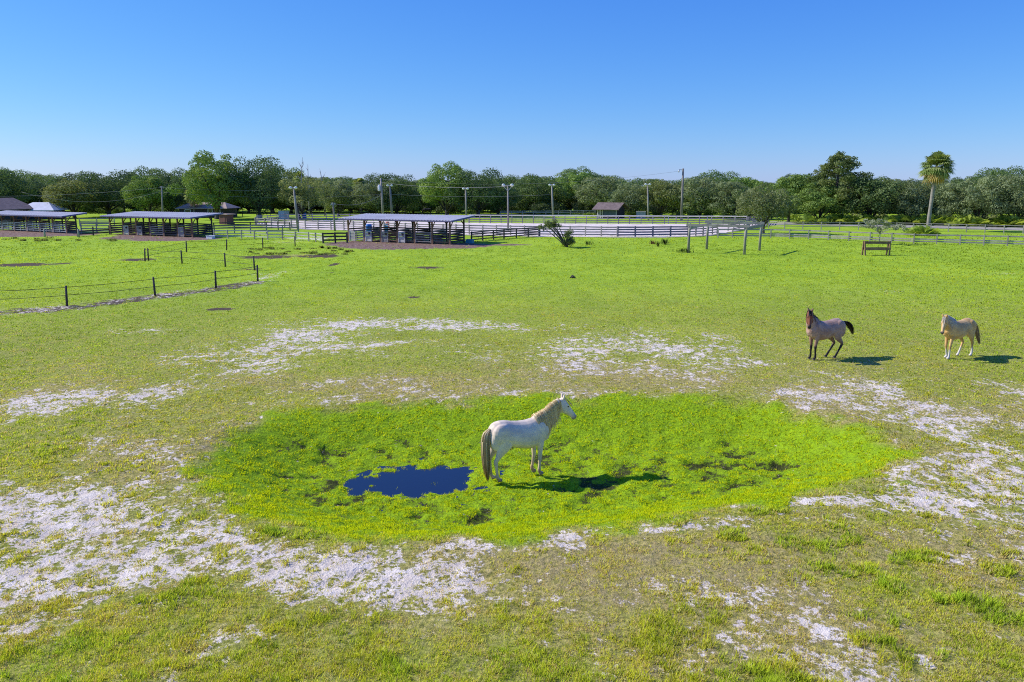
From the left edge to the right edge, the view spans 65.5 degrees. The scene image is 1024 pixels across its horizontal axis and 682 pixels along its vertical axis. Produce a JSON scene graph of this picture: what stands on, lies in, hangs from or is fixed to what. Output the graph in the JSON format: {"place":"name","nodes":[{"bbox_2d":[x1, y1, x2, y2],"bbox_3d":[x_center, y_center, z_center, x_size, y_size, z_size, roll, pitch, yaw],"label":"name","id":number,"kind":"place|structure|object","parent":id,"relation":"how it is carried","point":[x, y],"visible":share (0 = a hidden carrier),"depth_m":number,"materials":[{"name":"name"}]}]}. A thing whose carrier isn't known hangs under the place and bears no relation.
{"place":"outdoors","nodes":[
{"label":"outdoors","id":0,"kind":"place"},
{"bbox_2d":[343,458,503,510],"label":"water","id":1,"kind":"structure","parent":0,"point":[410,481],"depth_m":20.27,"materials":[{"name":"blue liquid"}]},
{"bbox_2d":[0,205,1023,681],"bbox_3d":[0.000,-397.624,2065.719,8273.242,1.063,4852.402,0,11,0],"label":"ground","id":2,"kind":"structure","parent":0,"point":[398,569],"depth_m":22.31,"materials":[{"name":"green plant"}]},
{"bbox_2d":[0,167,30,179],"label":"oak tree","id":3,"kind":"object","parent":2,"relation":"on","point":[19,173],"visible":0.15,"depth_m":233.67,"materials":[{"name":"green plant"}]},
{"bbox_2d":[0,198,32,219],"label":"house","id":4,"kind":"structure","parent":2,"relation":"on","point":[11,204],"depth_m":150.63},
{"bbox_2d":[0,170,36,202],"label":"oak tree","id":5,"kind":"object","parent":2,"relation":"on","point":[8,184],"visible":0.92,"depth_m":163.74,"materials":[{"name":"green plant"}]},
{"bbox_2d":[13,180,48,202],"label":"oak tree","id":6,"kind":"object","parent":2,"relation":"on","point":[34,188],"visible":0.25,"depth_m":187.93,"materials":[{"name":"green plant"}]},
{"bbox_2d":[17,172,60,185],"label":"oak tree","id":7,"kind":"object","parent":2,"relation":"on","point":[37,176],"visible":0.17,"depth_m":231.16,"materials":[{"name":"green plant"}]},
{"bbox_2d":[0,210,86,232],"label":"open shed","id":8,"kind":"structure","parent":2,"relation":"on","point":[16,224],"depth_m":112.62,"materials":[{"name":"metal"}]},
{"bbox_2d":[28,202,68,218],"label":"house","id":9,"kind":"structure","parent":2,"relation":"on","point":[43,206],"depth_m":153.96,"materials":[{"name":"grey metal"}]},
{"bbox_2d":[39,178,101,217],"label":"oak tree","id":10,"kind":"object","parent":2,"relation":"on","point":[80,196],"visible":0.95,"depth_m":157.78,"materials":[{"name":"green plant"}]},
{"bbox_2d":[55,172,100,181],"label":"oak tree","id":11,"kind":"object","parent":2,"relation":"on","point":[66,176],"visible":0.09,"depth_m":235.81,"materials":[{"name":"green plant"}]},
{"bbox_2d":[80,222,108,232],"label":"fence","id":12,"kind":"object","parent":2,"relation":"on","point":[96,228],"visible":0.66,"depth_m":109.33,"materials":[{"name":"brown wood"}]},
{"bbox_2d":[79,218,114,225],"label":"fence","id":13,"kind":"object","parent":2,"relation":"on","point":[95,221],"visible":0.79,"depth_m":127.84,"materials":[{"name":"grey wood"}]},
{"bbox_2d":[59,169,147,214],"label":"oak tree","id":14,"kind":"object","parent":2,"relation":"on","point":[111,194],"visible":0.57,"depth_m":163.93,"materials":[{"name":"green plant"}]},
{"bbox_2d":[103,179,146,212],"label":"oak tree","id":15,"kind":"object","parent":2,"relation":"on","point":[124,208],"visible":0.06,"depth_m":187.78,"materials":[{"name":"green plant"}]},
{"bbox_2d":[4,265,258,305],"bbox_3d":[-22.135,-3.178,47.456,2.380,1.309,17.418,9,14,39],"label":"fence","id":16,"kind":"object","parent":2,"relation":"on","point":[152,279],"visible":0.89,"depth_m":46.95,"materials":[{"name":"brown wood"}]},
{"bbox_2d":[119,165,172,181],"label":"oak tree","id":17,"kind":"object","parent":2,"relation":"on","point":[156,170],"visible":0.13,"depth_m":232.74,"materials":[{"name":"green plant"}]},
{"bbox_2d":[120,175,176,211],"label":"oak tree","id":18,"kind":"object","parent":2,"relation":"on","point":[145,186],"visible":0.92,"depth_m":159.40,"materials":[{"name":"green plant"}]},
{"bbox_2d":[100,211,222,236],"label":"open shed","id":19,"kind":"structure","parent":2,"relation":"on","point":[136,227],"depth_m":104.13,"materials":[{"name":"metal"}]},
{"bbox_2d":[152,177,187,211],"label":"oak tree","id":20,"kind":"object","parent":2,"relation":"on","point":[179,199],"visible":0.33,"depth_m":165.29,"materials":[{"name":"green plant"}]},
{"bbox_2d":[159,167,195,183],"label":"oak tree","id":21,"kind":"object","parent":2,"relation":"on","point":[179,173],"visible":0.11,"depth_m":232.45,"materials":[{"name":"green plant"}]},
{"bbox_2d":[184,187,201,211],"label":"palm tree","id":22,"kind":"object","parent":2,"relation":"on","point":[191,202],"visible":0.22,"depth_m":160.69,"materials":[{"name":"green plant"}]},
{"bbox_2d":[144,248,254,270],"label":"fence","id":23,"kind":"object","parent":2,"relation":"on","point":[181,251],"visible":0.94,"depth_m":65.99,"materials":[{"name":"brown wood"}]},
{"bbox_2d":[175,202,240,217],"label":"house","id":24,"kind":"structure","parent":2,"relation":"on","point":[226,208],"depth_m":161.78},
{"bbox_2d":[165,150,252,218],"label":"oak tree","id":25,"kind":"object","parent":2,"relation":"on","point":[207,183],"visible":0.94,"depth_m":150.01,"materials":[{"name":"green plant"}]},
{"bbox_2d":[147,236,295,260],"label":"fence","id":26,"kind":"object","parent":2,"relation":"on","point":[214,246],"visible":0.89,"depth_m":79.40,"materials":[{"name":"brown wood"}]},
{"bbox_2d":[219,214,233,223],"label":"red shed","id":27,"kind":"structure","parent":2,"relation":"on","point":[225,217],"depth_m":133.77,"materials":[{"name":"red wood"}]},
{"bbox_2d":[213,222,290,229],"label":"fence","id":28,"kind":"object","parent":2,"relation":"on","point":[248,224],"visible":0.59,"depth_m":116.48,"materials":[{"name":"grey wood"}]},
{"bbox_2d":[209,225,298,232],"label":"fence","id":29,"kind":"object","parent":2,"relation":"on","point":[250,227],"visible":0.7,"depth_m":108.70,"materials":[{"name":"grey wood"}]},
{"bbox_2d":[221,154,290,214],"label":"oak tree","id":30,"kind":"object","parent":2,"relation":"on","point":[268,188],"visible":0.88,"depth_m":153.18,"materials":[{"name":"green plant"}]},
{"bbox_2d":[213,229,321,241],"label":"fence","id":31,"kind":"object","parent":2,"relation":"on","point":[267,234],"visible":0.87,"depth_m":96.25,"materials":[{"name":"grey wood"}]},
{"bbox_2d":[244,179,293,212],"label":"oak tree","id":32,"kind":"object","parent":2,"relation":"on","point":[272,204],"visible":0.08,"depth_m":184.67,"materials":[{"name":"green plant"}]},
{"bbox_2d":[257,166,305,179],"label":"oak tree","id":33,"kind":"object","parent":2,"relation":"on","point":[292,169],"visible":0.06,"depth_m":234.68,"materials":[{"name":"green plant"}]},
{"bbox_2d":[289,186,298,228],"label":"light pole","id":34,"kind":"object","parent":2,"relation":"on","point":[295,205],"visible":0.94,"depth_m":116.93,"materials":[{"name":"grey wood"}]},
{"bbox_2d":[275,171,333,219],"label":"oak tree","id":35,"kind":"object","parent":2,"relation":"on","point":[305,193],"visible":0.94,"depth_m":150.63,"materials":[{"name":"green plant"}]},
{"bbox_2d":[279,179,338,212],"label":"oak tree","id":36,"kind":"object","parent":2,"relation":"on","point":[315,189],"visible":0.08,"depth_m":184.81,"materials":[{"name":"green plant"}]},
{"bbox_2d":[242,209,405,216],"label":"fence","id":37,"kind":"object","parent":2,"relation":"on","point":[362,212],"visible":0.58,"depth_m":169.73,"materials":[{"name":"grey wood"}]},
{"bbox_2d":[322,232,347,242],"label":"fence","id":38,"kind":"object","parent":2,"relation":"on","point":[334,236],"visible":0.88,"depth_m":91.02,"materials":[{"name":"brown wood"}]},
{"bbox_2d":[315,179,356,215],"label":"oak tree","id":39,"kind":"object","parent":2,"relation":"on","point":[340,189],"visible":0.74,"depth_m":168.15,"materials":[{"name":"green plant"}]},
{"bbox_2d":[256,213,468,223],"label":"fence","id":40,"kind":"object","parent":2,"relation":"on","point":[312,216],"visible":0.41,"depth_m":147.33,"materials":[{"name":"grey wood"}]},
{"bbox_2d":[346,183,394,213],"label":"oak tree","id":41,"kind":"object","parent":2,"relation":"on","point":[366,192],"visible":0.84,"depth_m":164.94,"materials":[{"name":"green plant"}]},
{"bbox_2d":[373,172,420,189],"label":"oak tree","id":42,"kind":"object","parent":2,"relation":"on","point":[392,177],"visible":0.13,"depth_m":220.10,"materials":[{"name":"green plant"}]},
{"bbox_2d":[374,177,421,213],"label":"oak tree","id":43,"kind":"object","parent":2,"relation":"on","point":[404,196],"visible":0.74,"depth_m":167.93,"materials":[{"name":"green plant"}]},
{"bbox_2d":[338,213,474,244],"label":"open shed","id":44,"kind":"structure","parent":2,"relation":"on","point":[406,234],"depth_m":91.81,"materials":[{"name":"metal"}]},
{"bbox_2d":[414,202,435,213],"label":"thicket","id":45,"kind":"object","parent":2,"relation":"on","point":[426,205],"visible":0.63,"depth_m":181.10,"materials":[{"name":"green plant"}]},
{"bbox_2d":[254,217,616,236],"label":"fence","id":46,"kind":"object","parent":2,"relation":"on","point":[405,225],"visible":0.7,"depth_m":106.37,"materials":[{"name":"white wood"}]},
{"bbox_2d":[416,161,471,214],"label":"oak tree","id":47,"kind":"object","parent":2,"relation":"on","point":[434,190],"visible":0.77,"depth_m":163.65,"materials":[{"name":"green plant"}]},
{"bbox_2d":[435,201,462,214],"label":"thicket","id":48,"kind":"object","parent":2,"relation":"on","point":[454,208],"visible":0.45,"depth_m":172.80,"materials":[{"name":"green plant"}]},
{"bbox_2d":[443,167,512,216],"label":"oak tree","id":49,"kind":"object","parent":2,"relation":"on","point":[475,195],"visible":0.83,"depth_m":161.59,"materials":[{"name":"green plant"}]},
{"bbox_2d":[480,182,522,214],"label":"oak tree","id":50,"kind":"object","parent":2,"relation":"on","point":[511,203],"visible":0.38,"depth_m":168.32,"materials":[{"name":"green plant"}]},
{"bbox_2d":[471,227,540,240],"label":"fence","id":51,"kind":"object","parent":2,"relation":"on","point":[504,234],"visible":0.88,"depth_m":97.92,"materials":[{"name":"brown wood"}]},
{"bbox_2d":[257,220,765,236],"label":"sand arena","id":52,"kind":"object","parent":2,"relation":"on","point":[572,224],"visible":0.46,"depth_m":123.43},
{"bbox_2d":[502,184,513,227],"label":"light pole","id":53,"kind":"object","parent":52,"relation":"on","point":[511,185],"visible":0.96,"depth_m":110.83,"materials":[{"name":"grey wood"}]},
{"bbox_2d":[506,201,530,211],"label":"thicket","id":54,"kind":"object","parent":2,"relation":"on","point":[518,207],"visible":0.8,"depth_m":178.93,"materials":[{"name":"green plant"}]},
{"bbox_2d":[481,393,576,481],"bbox_3d":[0.438,2.429,20.220,2.678,2.039,0.606,-5,12,-25],"label":"horse","id":55,"kind":"object","parent":2,"relation":"on","point":[500,439],"visible":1,"depth_m":19.91},
{"bbox_2d":[528,203,551,213],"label":"thicket","id":56,"kind":"object","parent":2,"relation":"on","point":[540,207],"visible":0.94,"depth_m":173.24,"materials":[{"name":"green plant"}]},
{"bbox_2d":[511,173,569,213],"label":"oak tree","id":57,"kind":"object","parent":2,"relation":"on","point":[539,196],"visible":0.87,"depth_m":179.46,"materials":[{"name":"green plant"}]},
{"bbox_2d":[500,210,595,216],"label":"fence","id":58,"kind":"object","parent":2,"relation":"on","point":[533,212],"visible":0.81,"depth_m":164.11,"materials":[{"name":"grey wood"}]},
{"bbox_2d":[536,219,575,246],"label":"leaning tree","id":59,"kind":"object","parent":2,"relation":"on","point":[568,240],"visible":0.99,"depth_m":84.37,"materials":[{"name":"green plant"}]},
{"bbox_2d":[547,201,566,211],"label":"thicket","id":60,"kind":"object","parent":2,"relation":"on","point":[561,207],"visible":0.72,"depth_m":176.51,"materials":[{"name":"green plant"}]},
{"bbox_2d":[553,172,592,211],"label":"oak tree","id":61,"kind":"object","parent":2,"relation":"on","point":[568,188],"visible":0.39,"depth_m":187.08,"materials":[{"name":"green plant"}]},
{"bbox_2d":[553,166,603,181],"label":"oak tree","id":62,"kind":"object","parent":2,"relation":"on","point":[565,171],"visible":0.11,"depth_m":233.62,"materials":[{"name":"green plant"}]},
{"bbox_2d":[572,203,594,212],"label":"thicket","id":63,"kind":"object","parent":2,"relation":"on","point":[579,206],"visible":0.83,"depth_m":176.45,"materials":[{"name":"green plant"}]},
{"bbox_2d":[571,177,623,207],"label":"oak tree","id":64,"kind":"object","parent":2,"relation":"on","point":[596,187],"visible":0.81,"depth_m":173.36,"materials":[{"name":"green plant"}]},
{"bbox_2d":[469,215,747,223],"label":"fence","id":65,"kind":"object","parent":2,"relation":"on","point":[607,220],"visible":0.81,"depth_m":134.79,"materials":[{"name":"grey wood"}]},
{"bbox_2d":[592,202,628,217],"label":"pavilion","id":66,"kind":"structure","parent":2,"relation":"on","point":[606,208],"depth_m":159.27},
{"bbox_2d":[475,215,746,223],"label":"fence","id":67,"kind":"object","parent":2,"relation":"on","point":[613,216],"visible":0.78,"depth_m":135.12,"materials":[{"name":"grey wood"}]},
{"bbox_2d":[606,183,651,211],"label":"oak tree","id":68,"kind":"object","parent":2,"relation":"on","point":[631,198],"visible":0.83,"depth_m":162.56,"materials":[{"name":"green plant"}]},
{"bbox_2d":[616,177,642,184],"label":"oak tree","id":69,"kind":"object","parent":2,"relation":"on","point":[639,182],"visible":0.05,"depth_m":229.45,"materials":[{"name":"green plant"}]},
{"bbox_2d":[617,226,687,236],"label":"fence","id":70,"kind":"object","parent":2,"relation":"on","point":[663,227],"visible":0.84,"depth_m":101.83,"materials":[{"name":"grey wood"}]},
{"bbox_2d":[640,179,684,217],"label":"oak tree","id":71,"kind":"object","parent":2,"relation":"on","point":[661,199],"visible":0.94,"depth_m":159.68,"materials":[{"name":"green plant"}]},
{"bbox_2d":[649,204,678,213],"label":"thicket","id":72,"kind":"object","parent":2,"relation":"on","point":[653,209],"visible":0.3,"depth_m":174.01,"materials":[{"name":"green plant"}]},
{"bbox_2d":[678,168,683,219],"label":"utility pole","id":73,"kind":"object","parent":2,"relation":"on","point":[682,190],"visible":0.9,"depth_m":145.38,"materials":[{"name":"grey wood"}]},
{"bbox_2d":[674,176,730,217],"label":"oak tree","id":74,"kind":"object","parent":2,"relation":"on","point":[691,191],"visible":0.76,"depth_m":156.30,"materials":[{"name":"green plant"}]},
{"bbox_2d":[690,227,717,235],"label":"fence","id":75,"kind":"object","parent":2,"relation":"on","point":[703,230],"visible":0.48,"depth_m":103.97,"materials":[{"name":"grey wood"}]},
{"bbox_2d":[688,169,740,182],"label":"oak tree","id":76,"kind":"object","parent":2,"relation":"on","point":[717,177],"visible":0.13,"depth_m":233.17,"materials":[{"name":"green plant"}]},
{"bbox_2d":[686,221,764,254],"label":"post frame","id":77,"kind":"object","parent":2,"relation":"on","point":[715,224],"visible":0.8,"depth_m":77.66,"materials":[{"name":"grey wood"}]},
{"bbox_2d":[702,181,754,218],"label":"oak tree","id":78,"kind":"object","parent":2,"relation":"on","point":[728,207],"visible":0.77,"depth_m":152.27,"materials":[{"name":"green plant"}]},
{"bbox_2d":[730,176,771,211],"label":"oak tree","id":79,"kind":"object","parent":2,"relation":"on","point":[749,182],"visible":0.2,"depth_m":168.30,"materials":[{"name":"green plant"}]},
{"bbox_2d":[735,182,800,232],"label":"oak tree","id":80,"kind":"object","parent":2,"relation":"on","point":[764,206],"visible":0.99,"depth_m":106.07,"materials":[{"name":"green plant"}]},
{"bbox_2d":[756,173,815,221],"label":"oak tree","id":81,"kind":"object","parent":2,"relation":"on","point":[791,186],"visible":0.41,"depth_m":140.22,"materials":[{"name":"green plant"}]},
{"bbox_2d":[791,183,851,218],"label":"oak tree","id":82,"kind":"object","parent":2,"relation":"on","point":[823,202],"visible":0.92,"depth_m":134.87,"materials":[{"name":"green plant"}]},
{"bbox_2d":[805,308,854,359],"bbox_3d":[12.004,-0.345,30.295,2.650,2.049,0.659,-6,12,-26],"label":"horse","id":83,"kind":"object","parent":2,"relation":"on","point":[817,330],"visible":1,"depth_m":30.04},
{"bbox_2d":[805,150,873,212],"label":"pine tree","id":84,"kind":"object","parent":2,"relation":"on","point":[842,167],"visible":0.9,"depth_m":134.32,"materials":[{"name":"green plant"}]},
{"bbox_2d":[717,228,1023,245],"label":"fence","id":85,"kind":"object","parent":2,"relation":"on","point":[913,239],"visible":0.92,"depth_m":92.02,"materials":[{"name":"grey wood"}]},
{"bbox_2d":[836,175,908,216],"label":"oak tree","id":86,"kind":"object","parent":2,"relation":"on","point":[873,191],"visible":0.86,"depth_m":132.03,"materials":[{"name":"green plant"}]},
{"bbox_2d":[861,241,890,255],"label":"feed rack","id":87,"kind":"object","parent":2,"relation":"on","point":[865,248],"visible":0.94,"depth_m":74.72,"materials":[{"name":"brown wood"}]},
{"bbox_2d":[858,218,905,240],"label":"sapling","id":88,"kind":"object","parent":2,"relation":"on","point":[886,225],"visible":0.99,"depth_m":88.42,"materials":[{"name":"green plant"}]},
{"bbox_2d":[768,221,1023,233],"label":"fence","id":89,"kind":"object","parent":2,"relation":"on","point":[913,225],"visible":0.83,"depth_m":114.23,"materials":[{"name":"grey wood"}]},
{"bbox_2d":[878,177,936,217],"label":"oak tree","id":90,"kind":"object","parent":2,"relation":"on","point":[901,205],"visible":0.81,"depth_m":130.76,"materials":[{"name":"green plant"}]},
{"bbox_2d":[901,225,938,235],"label":"saw palmetto","id":91,"kind":"object","parent":2,"relation":"on","point":[923,229],"visible":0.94,"depth_m":103.57,"materials":[{"name":"green plant"}]},
{"bbox_2d":[916,150,955,226],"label":"palm tree","id":92,"kind":"object","parent":2,"relation":"on","point":[935,175],"visible":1,"depth_m":111.92,"materials":[{"name":"green plant"}]},
{"bbox_2d":[916,182,975,217],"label":"oak tree","id":93,"kind":"object","parent":2,"relation":"on","point":[941,207],"visible":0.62,"depth_m":129.31,"materials":[{"name":"green plant"}]},
{"bbox_2d":[940,314,980,358],"bbox_3d":[16.954,-0.252,30.380,2.549,1.791,0.583,-6,13,-28],"label":"horse","id":94,"kind":"object","parent":2,"relation":"on","point":[952,329],"visible":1,"depth_m":30.15},
{"bbox_2d":[941,175,1021,218],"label":"oak tree","id":95,"kind":"object","parent":2,"relation":"on","point":[980,200],"visible":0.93,"depth_m":125.55,"materials":[{"name":"green plant"}]},
{"bbox_2d":[959,167,1015,185],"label":"oak tree","id":96,"kind":"object","parent":2,"relation":"on","point":[981,175],"visible":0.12,"depth_m":232.89,"materials":[{"name":"green plant"}]},
{"bbox_2d":[978,174,1023,218],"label":"oak tree","id":97,"kind":"object","parent":2,"relation":"on","point":[1015,184],"visible":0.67,"depth_m":124.18,"materials":[{"name":"green plant"}]},
{"bbox_2d":[987,166,1023,180],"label":"oak tree","id":98,"kind":"object","parent":2,"relation":"on","point":[1016,170],"visible":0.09,"depth_m":233.88,"materials":[{"name":"green plant"}]},
{"bbox_2d":[0,0,1023,185],"label":"sky","id":99,"kind":"structure","parent":0,"point":[762,90],"materials":[{"name":"blue"}]},
{"bbox_2d":[769,222,1022,229],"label":"road","id":100,"kind":"structure","parent":0,"point":[906,225],"depth_m":126.41,"materials":[{"name":"grey asphalt"}]},
{"bbox_2d":[842,214,866,223],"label":"saw palmetto","id":101,"kind":"object","parent":100,"relation":"on","point":[852,218],"visible":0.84,"depth_m":132.13,"materials":[{"name":"green plant"}]},
{"bbox_2d":[892,214,918,224],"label":"saw palmetto","id":102,"kind":"object","parent":100,"relation":"on","point":[903,217],"visible":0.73,"depth_m":130.07,"materials":[{"name":"green plant"}]},
{"bbox_2d":[944,218,969,225],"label":"saw palmetto","id":103,"kind":"object","parent":100,"relation":"on","point":[957,221],"visible":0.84,"depth_m":126.35,"materials":[{"name":"green plant"}]},
{"bbox_2d":[958,214,990,225],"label":"saw palmetto","id":104,"kind":"object","parent":100,"relation":"on","point":[969,216],"visible":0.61,"depth_m":126.60,"materials":[{"name":"green plant"}]},
{"bbox_2d":[989,215,1023,226],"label":"saw palmetto","id":105,"kind":"object","parent":100,"relation":"on","point":[1008,220],"visible":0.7,"depth_m":123.80,"materials":[{"name":"green plant"}]},
{"bbox_2d":[991,214,1023,226],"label":"saw palmetto","id":106,"kind":"object","parent":100,"relation":"on","point":[1000,220],"visible":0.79,"depth_m":124.75,"materials":[{"name":"green plant"}]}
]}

